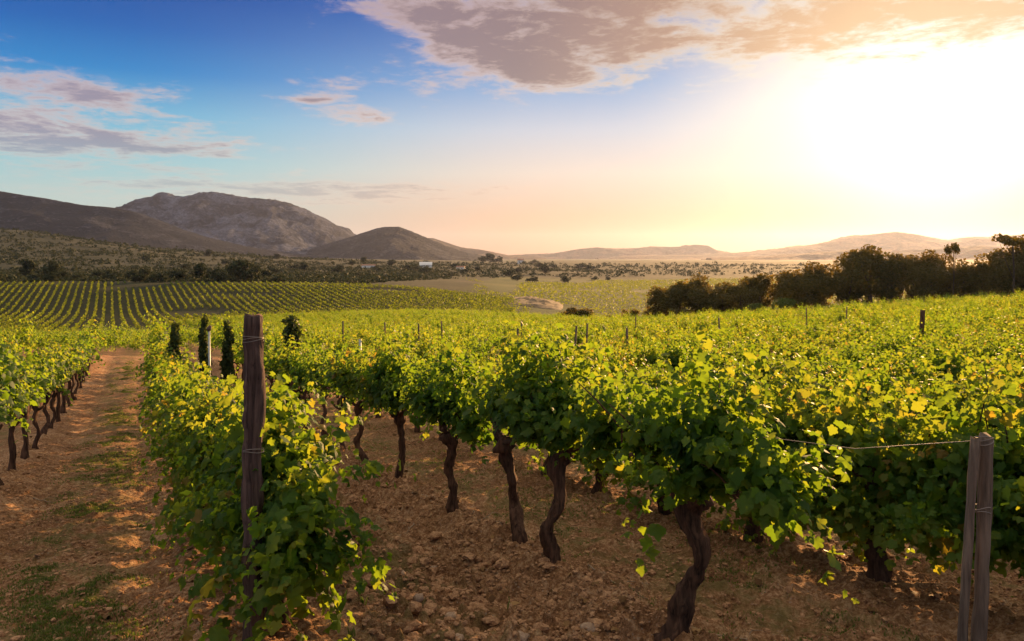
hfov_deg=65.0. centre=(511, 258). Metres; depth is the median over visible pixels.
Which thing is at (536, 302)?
terrain
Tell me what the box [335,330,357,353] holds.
grape vine
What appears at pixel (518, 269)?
scrub tree
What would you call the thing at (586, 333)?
wooden stake
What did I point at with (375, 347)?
grape vine
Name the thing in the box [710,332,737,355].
grape vine
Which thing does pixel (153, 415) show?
grape vine
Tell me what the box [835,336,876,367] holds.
grape vine
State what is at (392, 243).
hills
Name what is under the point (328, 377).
grape vine
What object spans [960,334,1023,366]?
grape vine
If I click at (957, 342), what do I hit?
grape vine
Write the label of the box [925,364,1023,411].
grape vine
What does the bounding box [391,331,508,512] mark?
grape vine
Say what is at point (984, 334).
grape vine
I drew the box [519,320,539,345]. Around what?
grape vine
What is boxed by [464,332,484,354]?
grape vine
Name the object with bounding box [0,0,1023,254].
sky
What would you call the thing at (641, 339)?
grape vine
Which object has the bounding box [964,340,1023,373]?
grape vine
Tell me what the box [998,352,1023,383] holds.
grape vine
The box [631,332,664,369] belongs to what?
grape vine
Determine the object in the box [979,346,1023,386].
grape vine
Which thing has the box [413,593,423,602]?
stone
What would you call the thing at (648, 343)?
grape vine
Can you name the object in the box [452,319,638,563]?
grape vine
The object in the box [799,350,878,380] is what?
grape vine
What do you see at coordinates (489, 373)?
grape vine
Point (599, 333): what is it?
grape vine
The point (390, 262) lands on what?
scrub tree
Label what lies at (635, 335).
grape vine
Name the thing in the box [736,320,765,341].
grape vine
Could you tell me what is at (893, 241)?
hills
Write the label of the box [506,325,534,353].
grape vine
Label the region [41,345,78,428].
grape vine
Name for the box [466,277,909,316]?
valley vine rows
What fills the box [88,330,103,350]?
grape vine
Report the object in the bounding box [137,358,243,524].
grape vine
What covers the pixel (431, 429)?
grape vine
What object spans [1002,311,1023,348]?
grape vine
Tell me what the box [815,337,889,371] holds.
grape vine
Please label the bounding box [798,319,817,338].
grape vine
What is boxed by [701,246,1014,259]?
hills
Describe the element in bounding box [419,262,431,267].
farm building
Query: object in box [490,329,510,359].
grape vine
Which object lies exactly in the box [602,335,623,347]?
grape vine
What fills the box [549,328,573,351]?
grape vine
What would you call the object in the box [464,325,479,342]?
grape vine
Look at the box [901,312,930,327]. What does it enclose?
grape vine
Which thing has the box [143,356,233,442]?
grape vine
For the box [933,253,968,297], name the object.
broadleaf tree
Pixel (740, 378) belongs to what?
grape vine
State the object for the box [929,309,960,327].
grape vine
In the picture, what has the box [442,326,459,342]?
grape vine
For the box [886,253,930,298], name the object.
broadleaf tree
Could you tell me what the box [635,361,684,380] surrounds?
grape vine
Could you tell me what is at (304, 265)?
scrub tree
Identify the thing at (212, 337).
grape vine
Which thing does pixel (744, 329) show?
grape vine
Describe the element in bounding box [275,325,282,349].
grape vine
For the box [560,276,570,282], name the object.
scrub tree
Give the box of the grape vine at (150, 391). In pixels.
[134,364,199,442]
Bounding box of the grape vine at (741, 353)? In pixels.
[718,345,759,367]
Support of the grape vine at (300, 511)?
on the ground at (768, 601)
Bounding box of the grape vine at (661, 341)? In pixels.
[651,330,674,346]
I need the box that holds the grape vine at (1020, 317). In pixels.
[1004,304,1023,325]
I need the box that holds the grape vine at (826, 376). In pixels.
[780,351,877,442]
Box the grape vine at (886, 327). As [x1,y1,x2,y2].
[865,321,900,334]
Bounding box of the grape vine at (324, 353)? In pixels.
[316,340,334,395]
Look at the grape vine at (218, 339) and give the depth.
30.38 m
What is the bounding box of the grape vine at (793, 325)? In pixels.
[778,316,803,335]
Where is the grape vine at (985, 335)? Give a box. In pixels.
[958,325,993,348]
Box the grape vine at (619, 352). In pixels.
[596,341,646,373]
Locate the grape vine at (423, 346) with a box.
[408,327,447,359]
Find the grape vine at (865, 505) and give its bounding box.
[747,361,1010,585]
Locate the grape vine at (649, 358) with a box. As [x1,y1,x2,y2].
[624,332,676,372]
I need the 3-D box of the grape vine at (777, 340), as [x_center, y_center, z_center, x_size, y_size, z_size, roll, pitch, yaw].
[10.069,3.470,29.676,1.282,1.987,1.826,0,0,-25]
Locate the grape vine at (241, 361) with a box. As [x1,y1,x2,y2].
[233,323,267,372]
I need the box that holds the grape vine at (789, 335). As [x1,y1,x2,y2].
[779,318,805,351]
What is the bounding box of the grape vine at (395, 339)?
[386,325,411,356]
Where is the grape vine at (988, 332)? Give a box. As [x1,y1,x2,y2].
[969,321,1006,343]
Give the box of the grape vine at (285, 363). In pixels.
[268,328,318,415]
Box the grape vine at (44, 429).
[23,337,69,434]
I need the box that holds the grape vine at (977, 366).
[911,353,1007,388]
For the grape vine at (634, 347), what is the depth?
30.61 m
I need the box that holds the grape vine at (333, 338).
[323,326,340,351]
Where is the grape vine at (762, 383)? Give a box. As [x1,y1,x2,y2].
[737,349,863,428]
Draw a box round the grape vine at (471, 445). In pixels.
[455,354,492,451]
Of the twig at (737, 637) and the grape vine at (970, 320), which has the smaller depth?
the twig at (737, 637)
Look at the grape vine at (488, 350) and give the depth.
31.04 m
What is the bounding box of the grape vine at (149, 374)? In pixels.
[138,351,199,412]
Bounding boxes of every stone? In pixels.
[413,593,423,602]
[444,612,456,617]
[455,633,463,640]
[518,631,529,640]
[580,622,595,631]
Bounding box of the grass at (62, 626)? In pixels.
[0,360,929,640]
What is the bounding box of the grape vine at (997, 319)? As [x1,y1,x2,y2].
[989,310,1014,328]
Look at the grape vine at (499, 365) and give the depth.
18.55 m
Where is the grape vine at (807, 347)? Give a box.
[774,339,831,353]
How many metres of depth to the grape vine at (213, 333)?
32.06 m
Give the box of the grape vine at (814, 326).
[796,312,827,332]
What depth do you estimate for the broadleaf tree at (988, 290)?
131.10 m
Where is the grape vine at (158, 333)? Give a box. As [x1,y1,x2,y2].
[137,314,169,356]
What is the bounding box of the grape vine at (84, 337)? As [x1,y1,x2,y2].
[69,321,99,382]
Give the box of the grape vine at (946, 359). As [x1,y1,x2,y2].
[918,346,993,387]
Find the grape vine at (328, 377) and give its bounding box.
[312,340,361,448]
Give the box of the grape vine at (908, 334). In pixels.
[885,317,932,350]
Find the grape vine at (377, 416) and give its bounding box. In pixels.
[365,346,396,417]
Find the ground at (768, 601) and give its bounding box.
[0,229,1023,640]
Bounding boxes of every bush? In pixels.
[556,306,594,316]
[621,308,639,316]
[667,308,692,316]
[744,303,763,311]
[769,297,795,309]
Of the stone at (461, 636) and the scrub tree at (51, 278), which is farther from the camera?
the scrub tree at (51, 278)
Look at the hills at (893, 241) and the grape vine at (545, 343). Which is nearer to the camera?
the grape vine at (545, 343)
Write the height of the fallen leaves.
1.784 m
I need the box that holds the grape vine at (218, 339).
[210,317,239,349]
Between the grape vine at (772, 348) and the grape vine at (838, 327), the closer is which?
the grape vine at (772, 348)
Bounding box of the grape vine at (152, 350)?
[138,336,195,379]
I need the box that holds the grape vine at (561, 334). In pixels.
[550,327,568,343]
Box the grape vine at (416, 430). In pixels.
[393,348,433,432]
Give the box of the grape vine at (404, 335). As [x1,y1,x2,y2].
[397,320,417,342]
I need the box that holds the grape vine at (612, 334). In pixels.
[601,325,622,346]
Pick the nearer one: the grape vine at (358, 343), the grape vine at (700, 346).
the grape vine at (700, 346)
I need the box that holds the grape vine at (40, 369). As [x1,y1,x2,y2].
[8,349,53,458]
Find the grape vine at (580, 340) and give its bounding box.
[567,321,589,344]
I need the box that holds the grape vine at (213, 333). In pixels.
[210,314,233,346]
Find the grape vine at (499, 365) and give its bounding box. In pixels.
[482,358,505,373]
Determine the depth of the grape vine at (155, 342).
28.44 m
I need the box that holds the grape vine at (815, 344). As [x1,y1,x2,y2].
[800,339,828,352]
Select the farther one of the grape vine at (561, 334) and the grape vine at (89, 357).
the grape vine at (561, 334)
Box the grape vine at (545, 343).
[532,325,555,350]
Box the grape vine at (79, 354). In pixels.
[51,337,84,406]
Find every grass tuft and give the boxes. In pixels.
[346,626,355,636]
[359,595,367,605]
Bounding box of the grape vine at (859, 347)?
[827,339,867,352]
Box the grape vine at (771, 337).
[763,323,791,346]
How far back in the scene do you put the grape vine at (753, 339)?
31.01 m
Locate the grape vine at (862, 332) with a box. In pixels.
[844,326,871,338]
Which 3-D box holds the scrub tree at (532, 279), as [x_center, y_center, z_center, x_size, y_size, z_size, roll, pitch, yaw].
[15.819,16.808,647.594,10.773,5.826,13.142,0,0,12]
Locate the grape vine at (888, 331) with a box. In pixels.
[869,324,913,348]
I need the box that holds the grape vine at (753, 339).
[742,327,768,350]
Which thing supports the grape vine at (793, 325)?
on the ground at (768, 601)
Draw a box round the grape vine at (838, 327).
[826,318,847,341]
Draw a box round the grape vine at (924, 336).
[910,327,941,345]
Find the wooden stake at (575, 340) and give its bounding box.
[574,326,577,350]
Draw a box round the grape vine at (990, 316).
[980,308,1000,335]
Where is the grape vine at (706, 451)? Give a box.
[568,325,858,640]
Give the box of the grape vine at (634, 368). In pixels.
[601,346,646,385]
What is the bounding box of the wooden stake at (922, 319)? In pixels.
[919,310,924,334]
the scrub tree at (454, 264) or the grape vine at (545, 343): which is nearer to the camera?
the grape vine at (545, 343)
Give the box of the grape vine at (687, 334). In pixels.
[677,329,695,345]
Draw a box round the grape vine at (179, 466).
[130,370,273,543]
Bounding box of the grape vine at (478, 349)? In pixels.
[456,328,488,366]
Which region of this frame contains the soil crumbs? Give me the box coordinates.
[0,442,1023,640]
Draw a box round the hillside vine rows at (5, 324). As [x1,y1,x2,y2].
[0,280,519,332]
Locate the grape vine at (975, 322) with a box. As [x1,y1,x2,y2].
[956,312,996,333]
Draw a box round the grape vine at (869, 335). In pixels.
[849,328,892,344]
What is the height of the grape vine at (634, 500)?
1.628 m
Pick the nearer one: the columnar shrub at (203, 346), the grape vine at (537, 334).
the columnar shrub at (203, 346)
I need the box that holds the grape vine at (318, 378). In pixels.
[298,343,355,435]
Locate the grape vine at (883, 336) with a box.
[861,332,896,360]
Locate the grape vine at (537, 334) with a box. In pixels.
[528,323,550,345]
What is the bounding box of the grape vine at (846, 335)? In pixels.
[833,326,867,345]
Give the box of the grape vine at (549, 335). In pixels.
[542,328,553,341]
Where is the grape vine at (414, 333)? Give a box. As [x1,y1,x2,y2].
[406,324,421,343]
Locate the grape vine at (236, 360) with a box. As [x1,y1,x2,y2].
[219,341,241,378]
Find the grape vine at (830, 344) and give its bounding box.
[808,331,854,350]
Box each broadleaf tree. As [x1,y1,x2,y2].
[641,285,669,316]
[657,280,693,315]
[681,272,721,314]
[693,281,744,312]
[723,283,759,312]
[738,272,773,310]
[764,270,820,308]
[777,260,840,307]
[813,250,878,304]
[841,244,905,302]
[873,253,903,301]
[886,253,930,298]
[902,249,955,299]
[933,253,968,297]
[940,264,994,297]
[958,261,1011,296]
[974,246,1023,293]
[989,234,1023,294]
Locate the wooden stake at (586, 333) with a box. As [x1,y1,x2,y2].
[586,323,587,350]
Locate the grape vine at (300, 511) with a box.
[150,371,415,640]
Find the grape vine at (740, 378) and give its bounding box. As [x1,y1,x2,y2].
[667,360,801,416]
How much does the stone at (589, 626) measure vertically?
0.075 m
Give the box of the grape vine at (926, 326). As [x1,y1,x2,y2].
[896,316,931,334]
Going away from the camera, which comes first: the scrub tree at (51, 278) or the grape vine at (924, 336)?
the grape vine at (924, 336)
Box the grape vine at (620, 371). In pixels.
[590,366,647,386]
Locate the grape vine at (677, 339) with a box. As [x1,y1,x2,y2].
[660,326,692,355]
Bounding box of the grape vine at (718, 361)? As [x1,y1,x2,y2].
[690,350,746,381]
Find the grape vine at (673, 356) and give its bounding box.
[653,334,720,372]
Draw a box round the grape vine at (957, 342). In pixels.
[938,317,979,345]
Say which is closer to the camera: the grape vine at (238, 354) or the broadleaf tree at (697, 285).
the grape vine at (238, 354)
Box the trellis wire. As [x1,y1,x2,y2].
[412,385,967,448]
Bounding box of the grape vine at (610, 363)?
[571,337,623,373]
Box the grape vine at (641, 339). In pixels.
[634,324,653,349]
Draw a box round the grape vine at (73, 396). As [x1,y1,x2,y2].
[66,340,89,400]
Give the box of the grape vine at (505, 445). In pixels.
[460,360,562,543]
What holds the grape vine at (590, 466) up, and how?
on the ground at (768, 601)
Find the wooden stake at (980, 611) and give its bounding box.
[970,432,993,640]
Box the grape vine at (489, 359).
[480,350,498,370]
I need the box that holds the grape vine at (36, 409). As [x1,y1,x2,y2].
[20,348,65,448]
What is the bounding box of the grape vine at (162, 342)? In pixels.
[143,337,185,376]
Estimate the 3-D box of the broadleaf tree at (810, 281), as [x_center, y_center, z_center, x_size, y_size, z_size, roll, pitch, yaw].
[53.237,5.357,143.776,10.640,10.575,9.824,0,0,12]
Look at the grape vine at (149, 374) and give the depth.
17.75 m
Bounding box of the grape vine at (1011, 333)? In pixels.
[1003,322,1023,338]
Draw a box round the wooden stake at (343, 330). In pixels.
[342,321,343,340]
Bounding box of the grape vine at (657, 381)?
[624,363,690,392]
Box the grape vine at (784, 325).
[766,318,796,340]
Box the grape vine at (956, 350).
[907,336,981,360]
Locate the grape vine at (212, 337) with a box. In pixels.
[210,324,217,350]
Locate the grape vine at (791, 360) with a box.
[771,355,821,367]
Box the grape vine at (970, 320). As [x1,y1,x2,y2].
[962,306,989,329]
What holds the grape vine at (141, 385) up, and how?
on the ground at (768, 601)
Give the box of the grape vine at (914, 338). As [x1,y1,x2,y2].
[887,328,926,348]
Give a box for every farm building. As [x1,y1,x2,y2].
[361,264,375,267]
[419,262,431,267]
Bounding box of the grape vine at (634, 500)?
[582,377,743,532]
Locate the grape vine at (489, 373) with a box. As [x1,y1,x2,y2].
[462,357,544,462]
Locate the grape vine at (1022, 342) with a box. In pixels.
[1002,336,1023,350]
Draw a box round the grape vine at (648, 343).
[635,336,664,349]
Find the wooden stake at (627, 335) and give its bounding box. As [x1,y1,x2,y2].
[626,328,628,348]
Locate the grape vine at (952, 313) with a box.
[937,311,965,327]
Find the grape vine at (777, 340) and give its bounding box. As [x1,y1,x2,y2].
[771,327,801,359]
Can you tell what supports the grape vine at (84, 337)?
on the ground at (768, 601)
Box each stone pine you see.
[944,242,960,294]
[991,233,1023,292]
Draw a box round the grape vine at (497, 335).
[490,331,506,342]
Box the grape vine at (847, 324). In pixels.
[833,317,858,333]
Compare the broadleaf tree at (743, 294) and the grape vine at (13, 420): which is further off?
the broadleaf tree at (743, 294)
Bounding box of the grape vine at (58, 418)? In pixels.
[52,345,83,421]
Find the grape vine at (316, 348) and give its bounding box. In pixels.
[305,338,326,358]
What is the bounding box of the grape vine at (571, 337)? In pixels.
[563,332,576,348]
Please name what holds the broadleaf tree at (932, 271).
on the ground at (768, 601)
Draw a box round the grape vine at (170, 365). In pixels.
[133,350,210,413]
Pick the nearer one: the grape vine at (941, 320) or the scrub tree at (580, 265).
the grape vine at (941, 320)
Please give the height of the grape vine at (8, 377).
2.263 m
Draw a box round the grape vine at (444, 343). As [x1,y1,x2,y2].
[433,327,458,352]
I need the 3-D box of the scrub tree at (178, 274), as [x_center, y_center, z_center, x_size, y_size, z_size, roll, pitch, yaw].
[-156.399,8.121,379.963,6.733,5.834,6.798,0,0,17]
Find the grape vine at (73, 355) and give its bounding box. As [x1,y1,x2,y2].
[49,336,82,412]
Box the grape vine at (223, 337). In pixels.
[211,325,240,353]
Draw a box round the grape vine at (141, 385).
[137,359,155,407]
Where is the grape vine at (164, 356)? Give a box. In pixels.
[131,340,196,407]
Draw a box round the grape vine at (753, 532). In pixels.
[637,343,868,561]
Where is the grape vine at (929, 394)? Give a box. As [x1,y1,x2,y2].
[851,376,965,416]
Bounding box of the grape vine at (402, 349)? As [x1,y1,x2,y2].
[396,337,410,359]
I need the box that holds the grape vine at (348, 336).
[340,326,357,342]
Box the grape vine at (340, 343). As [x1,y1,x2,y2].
[325,327,355,358]
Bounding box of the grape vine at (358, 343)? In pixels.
[354,337,366,351]
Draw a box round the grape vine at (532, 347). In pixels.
[504,327,564,365]
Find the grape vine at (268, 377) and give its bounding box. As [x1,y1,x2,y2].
[263,345,282,407]
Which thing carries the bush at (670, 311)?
on the ground at (768, 601)
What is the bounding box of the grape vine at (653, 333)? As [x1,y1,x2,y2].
[643,321,661,340]
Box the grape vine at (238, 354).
[221,338,243,380]
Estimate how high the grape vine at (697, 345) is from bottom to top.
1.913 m
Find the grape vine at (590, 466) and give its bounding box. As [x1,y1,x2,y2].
[525,348,638,493]
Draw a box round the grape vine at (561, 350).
[553,336,580,362]
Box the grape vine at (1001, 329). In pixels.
[996,314,1023,339]
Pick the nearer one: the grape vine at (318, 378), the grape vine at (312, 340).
the grape vine at (318, 378)
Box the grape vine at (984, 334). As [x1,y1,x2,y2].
[965,327,999,348]
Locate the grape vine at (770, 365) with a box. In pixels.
[723,334,822,390]
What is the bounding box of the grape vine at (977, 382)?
[885,356,1023,446]
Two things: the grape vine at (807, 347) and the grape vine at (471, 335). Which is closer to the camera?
the grape vine at (807, 347)
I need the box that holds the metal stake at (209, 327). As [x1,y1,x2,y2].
[207,325,211,376]
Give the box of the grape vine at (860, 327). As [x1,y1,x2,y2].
[848,320,877,335]
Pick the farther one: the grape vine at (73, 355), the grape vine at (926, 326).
the grape vine at (926, 326)
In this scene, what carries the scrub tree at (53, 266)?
on the ground at (768, 601)
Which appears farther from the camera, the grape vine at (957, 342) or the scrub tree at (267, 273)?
the scrub tree at (267, 273)
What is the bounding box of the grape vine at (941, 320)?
[926,310,961,339]
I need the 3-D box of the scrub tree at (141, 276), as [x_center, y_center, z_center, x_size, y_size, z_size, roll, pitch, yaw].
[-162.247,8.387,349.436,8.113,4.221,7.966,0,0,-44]
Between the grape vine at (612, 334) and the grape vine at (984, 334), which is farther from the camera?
the grape vine at (612, 334)
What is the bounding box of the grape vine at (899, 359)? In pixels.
[871,340,937,393]
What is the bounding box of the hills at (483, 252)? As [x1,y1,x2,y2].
[429,238,546,259]
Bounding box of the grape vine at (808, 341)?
[790,330,821,350]
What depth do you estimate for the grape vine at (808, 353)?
22.53 m
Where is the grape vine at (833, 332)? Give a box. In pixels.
[816,314,843,341]
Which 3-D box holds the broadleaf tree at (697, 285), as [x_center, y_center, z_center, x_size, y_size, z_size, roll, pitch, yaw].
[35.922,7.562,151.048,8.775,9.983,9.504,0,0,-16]
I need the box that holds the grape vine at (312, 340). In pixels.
[304,334,324,348]
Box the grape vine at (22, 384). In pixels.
[5,358,63,469]
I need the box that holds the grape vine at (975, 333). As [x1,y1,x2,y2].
[961,319,995,340]
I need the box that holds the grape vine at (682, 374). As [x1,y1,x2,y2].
[675,368,734,384]
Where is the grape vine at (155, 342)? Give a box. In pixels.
[144,325,168,362]
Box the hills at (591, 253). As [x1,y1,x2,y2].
[521,245,729,258]
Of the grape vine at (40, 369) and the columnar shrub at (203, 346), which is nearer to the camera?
the grape vine at (40, 369)
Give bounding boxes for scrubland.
[0,227,841,283]
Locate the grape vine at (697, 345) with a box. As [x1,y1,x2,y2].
[680,339,729,373]
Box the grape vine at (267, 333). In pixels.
[263,318,274,338]
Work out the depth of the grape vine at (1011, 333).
28.89 m
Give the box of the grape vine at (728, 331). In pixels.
[713,320,742,346]
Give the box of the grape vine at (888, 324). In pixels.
[874,319,899,331]
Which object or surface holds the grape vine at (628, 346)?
on the ground at (768, 601)
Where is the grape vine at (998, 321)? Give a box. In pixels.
[992,305,1023,331]
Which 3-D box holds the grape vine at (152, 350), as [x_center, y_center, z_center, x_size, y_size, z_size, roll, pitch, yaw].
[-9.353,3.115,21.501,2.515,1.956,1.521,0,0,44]
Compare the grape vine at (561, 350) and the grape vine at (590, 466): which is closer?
the grape vine at (590, 466)
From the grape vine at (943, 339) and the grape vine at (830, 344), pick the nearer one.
the grape vine at (943, 339)
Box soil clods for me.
[0,429,955,640]
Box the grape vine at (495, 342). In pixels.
[482,333,502,354]
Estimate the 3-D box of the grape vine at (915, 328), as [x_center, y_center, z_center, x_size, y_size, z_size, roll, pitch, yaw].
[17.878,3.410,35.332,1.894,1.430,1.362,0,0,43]
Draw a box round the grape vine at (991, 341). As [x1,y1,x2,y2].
[942,329,1018,353]
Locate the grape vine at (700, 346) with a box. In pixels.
[683,332,715,362]
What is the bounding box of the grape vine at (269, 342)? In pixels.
[263,329,278,382]
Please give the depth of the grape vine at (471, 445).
14.11 m
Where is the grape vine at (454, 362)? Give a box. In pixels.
[447,348,476,374]
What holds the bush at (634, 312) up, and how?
on the ground at (768, 601)
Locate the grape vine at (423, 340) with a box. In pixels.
[419,319,439,345]
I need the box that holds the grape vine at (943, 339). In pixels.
[918,324,954,348]
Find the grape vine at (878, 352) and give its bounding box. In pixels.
[864,341,921,384]
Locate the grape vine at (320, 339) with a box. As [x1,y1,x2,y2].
[312,329,331,347]
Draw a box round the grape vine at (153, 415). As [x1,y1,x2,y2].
[135,368,222,441]
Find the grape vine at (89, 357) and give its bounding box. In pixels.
[75,331,101,387]
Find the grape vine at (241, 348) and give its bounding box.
[232,333,243,359]
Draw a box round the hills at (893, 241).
[596,232,1023,259]
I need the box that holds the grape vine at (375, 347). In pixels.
[363,330,387,348]
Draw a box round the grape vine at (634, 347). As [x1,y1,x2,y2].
[613,337,639,350]
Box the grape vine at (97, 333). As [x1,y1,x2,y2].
[74,313,109,350]
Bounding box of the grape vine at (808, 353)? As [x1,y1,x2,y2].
[769,335,837,365]
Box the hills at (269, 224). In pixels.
[115,191,355,254]
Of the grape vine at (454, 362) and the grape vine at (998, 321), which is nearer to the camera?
the grape vine at (454, 362)
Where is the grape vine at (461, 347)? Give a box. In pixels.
[449,334,470,360]
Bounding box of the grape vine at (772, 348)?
[759,338,795,357]
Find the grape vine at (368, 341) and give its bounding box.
[355,333,375,348]
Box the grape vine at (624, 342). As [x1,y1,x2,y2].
[614,328,634,347]
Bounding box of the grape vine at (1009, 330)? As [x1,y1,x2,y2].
[997,318,1022,344]
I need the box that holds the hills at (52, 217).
[0,191,331,257]
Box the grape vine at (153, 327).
[139,308,169,347]
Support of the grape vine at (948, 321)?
on the ground at (768, 601)
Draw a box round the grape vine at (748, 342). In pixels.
[733,321,769,354]
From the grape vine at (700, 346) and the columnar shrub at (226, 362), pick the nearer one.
the columnar shrub at (226, 362)
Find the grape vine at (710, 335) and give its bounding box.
[697,326,717,344]
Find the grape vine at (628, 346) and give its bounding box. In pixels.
[613,335,638,359]
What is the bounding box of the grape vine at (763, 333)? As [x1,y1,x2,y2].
[754,325,773,340]
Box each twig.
[472,510,501,524]
[588,564,647,598]
[694,627,762,639]
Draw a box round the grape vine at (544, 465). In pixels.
[523,364,565,474]
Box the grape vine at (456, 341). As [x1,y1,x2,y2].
[442,336,470,350]
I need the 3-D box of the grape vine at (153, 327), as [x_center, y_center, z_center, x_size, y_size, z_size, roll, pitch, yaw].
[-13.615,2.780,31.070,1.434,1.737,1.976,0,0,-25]
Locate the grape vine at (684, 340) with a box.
[661,330,691,346]
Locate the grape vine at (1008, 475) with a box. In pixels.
[844,362,1023,596]
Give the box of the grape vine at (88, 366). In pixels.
[87,335,107,370]
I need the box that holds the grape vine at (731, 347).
[716,326,745,358]
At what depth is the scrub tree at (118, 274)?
384.10 m
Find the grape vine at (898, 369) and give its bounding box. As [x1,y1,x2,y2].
[845,345,933,395]
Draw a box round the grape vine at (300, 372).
[274,335,324,428]
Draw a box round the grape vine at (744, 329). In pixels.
[735,315,754,340]
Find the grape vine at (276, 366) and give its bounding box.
[263,341,292,384]
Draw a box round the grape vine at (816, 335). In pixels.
[806,317,832,348]
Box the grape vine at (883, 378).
[830,349,946,434]
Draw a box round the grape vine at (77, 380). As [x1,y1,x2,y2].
[67,338,94,393]
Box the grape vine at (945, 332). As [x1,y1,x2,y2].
[930,315,967,346]
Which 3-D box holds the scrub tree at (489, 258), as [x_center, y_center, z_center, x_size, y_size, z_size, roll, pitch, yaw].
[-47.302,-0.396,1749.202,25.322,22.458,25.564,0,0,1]
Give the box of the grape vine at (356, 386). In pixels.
[323,339,401,464]
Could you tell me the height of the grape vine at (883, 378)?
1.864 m
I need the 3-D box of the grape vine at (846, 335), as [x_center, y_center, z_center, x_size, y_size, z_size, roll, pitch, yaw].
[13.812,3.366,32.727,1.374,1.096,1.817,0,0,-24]
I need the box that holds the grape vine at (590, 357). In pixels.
[537,340,609,379]
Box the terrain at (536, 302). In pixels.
[508,296,562,309]
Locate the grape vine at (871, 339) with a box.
[854,334,875,348]
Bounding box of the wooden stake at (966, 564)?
[957,436,980,640]
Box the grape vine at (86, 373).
[64,328,107,375]
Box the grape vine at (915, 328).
[901,319,932,337]
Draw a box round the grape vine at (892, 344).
[860,326,932,366]
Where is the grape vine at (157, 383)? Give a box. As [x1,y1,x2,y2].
[136,350,205,442]
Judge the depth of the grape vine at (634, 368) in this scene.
18.16 m
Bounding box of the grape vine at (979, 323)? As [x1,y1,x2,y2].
[957,312,999,336]
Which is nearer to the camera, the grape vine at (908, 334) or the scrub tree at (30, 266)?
the grape vine at (908, 334)
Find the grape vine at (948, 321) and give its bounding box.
[928,312,965,340]
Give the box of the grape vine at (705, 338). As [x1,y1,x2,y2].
[689,330,715,346]
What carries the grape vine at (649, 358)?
on the ground at (768, 601)
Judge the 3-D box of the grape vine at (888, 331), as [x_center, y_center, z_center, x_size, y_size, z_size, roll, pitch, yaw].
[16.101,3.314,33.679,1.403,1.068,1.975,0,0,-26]
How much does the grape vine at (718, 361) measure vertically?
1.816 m
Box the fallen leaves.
[3,424,1017,640]
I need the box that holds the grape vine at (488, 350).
[477,334,500,360]
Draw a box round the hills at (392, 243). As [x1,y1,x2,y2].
[306,227,481,260]
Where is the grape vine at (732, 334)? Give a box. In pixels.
[721,324,740,343]
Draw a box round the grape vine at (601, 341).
[588,328,603,348]
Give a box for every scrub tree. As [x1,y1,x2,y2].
[17,258,37,276]
[31,274,42,278]
[41,258,61,274]
[42,271,62,280]
[47,275,56,281]
[53,270,69,277]
[69,274,83,280]
[89,269,106,276]
[102,271,123,279]
[124,269,137,280]
[129,273,148,281]
[138,268,151,278]
[152,271,168,281]
[168,268,185,279]
[173,269,188,279]
[178,264,190,268]
[192,262,207,279]
[204,249,212,255]
[207,269,227,281]
[221,259,230,263]
[223,256,253,280]
[240,263,260,281]
[259,269,272,276]
[267,265,281,272]
[270,274,282,281]
[289,263,299,267]
[298,262,308,270]
[329,267,344,271]
[372,265,382,270]
[386,260,396,264]
[403,264,415,270]
[419,265,432,272]
[448,263,459,267]
[460,267,471,272]
[477,256,486,261]
[485,253,495,262]
[493,256,502,262]
[502,270,514,275]
[510,273,523,279]
[515,267,522,272]
[525,276,537,281]
[540,265,550,273]
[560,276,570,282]
[574,263,585,269]
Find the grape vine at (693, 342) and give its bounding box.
[680,326,707,352]
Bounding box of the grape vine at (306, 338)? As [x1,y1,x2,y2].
[303,333,312,348]
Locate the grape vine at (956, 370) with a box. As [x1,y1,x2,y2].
[904,332,1012,388]
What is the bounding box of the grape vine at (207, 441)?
[134,366,326,580]
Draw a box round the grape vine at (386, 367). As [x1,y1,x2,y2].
[346,324,438,478]
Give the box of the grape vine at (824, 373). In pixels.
[780,350,856,391]
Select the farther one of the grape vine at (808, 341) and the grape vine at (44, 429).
the grape vine at (808, 341)
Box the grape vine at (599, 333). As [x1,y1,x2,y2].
[593,329,606,345]
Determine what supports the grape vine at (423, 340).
on the ground at (768, 601)
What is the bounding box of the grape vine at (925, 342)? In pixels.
[907,328,950,362]
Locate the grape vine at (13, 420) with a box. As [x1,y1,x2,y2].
[0,381,33,442]
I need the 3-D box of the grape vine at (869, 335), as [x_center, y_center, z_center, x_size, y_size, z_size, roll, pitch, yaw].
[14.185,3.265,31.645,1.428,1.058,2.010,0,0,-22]
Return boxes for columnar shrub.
[167,321,182,364]
[197,314,212,379]
[218,319,237,391]
[269,314,309,410]
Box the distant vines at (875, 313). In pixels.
[0,287,1023,363]
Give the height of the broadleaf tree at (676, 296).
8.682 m
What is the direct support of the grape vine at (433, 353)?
on the ground at (768, 601)
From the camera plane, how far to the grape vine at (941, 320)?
34.19 m
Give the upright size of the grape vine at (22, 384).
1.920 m
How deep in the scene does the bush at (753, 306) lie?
130.64 m
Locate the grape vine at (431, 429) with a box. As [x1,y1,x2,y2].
[400,410,442,441]
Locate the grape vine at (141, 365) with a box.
[134,340,185,382]
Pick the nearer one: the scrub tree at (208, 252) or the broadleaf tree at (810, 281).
the broadleaf tree at (810, 281)
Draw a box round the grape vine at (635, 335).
[629,324,649,341]
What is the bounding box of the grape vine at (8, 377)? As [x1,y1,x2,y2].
[0,329,32,485]
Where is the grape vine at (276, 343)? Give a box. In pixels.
[268,332,281,348]
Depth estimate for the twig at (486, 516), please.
7.75 m
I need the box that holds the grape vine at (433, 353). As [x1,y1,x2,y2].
[418,348,461,365]

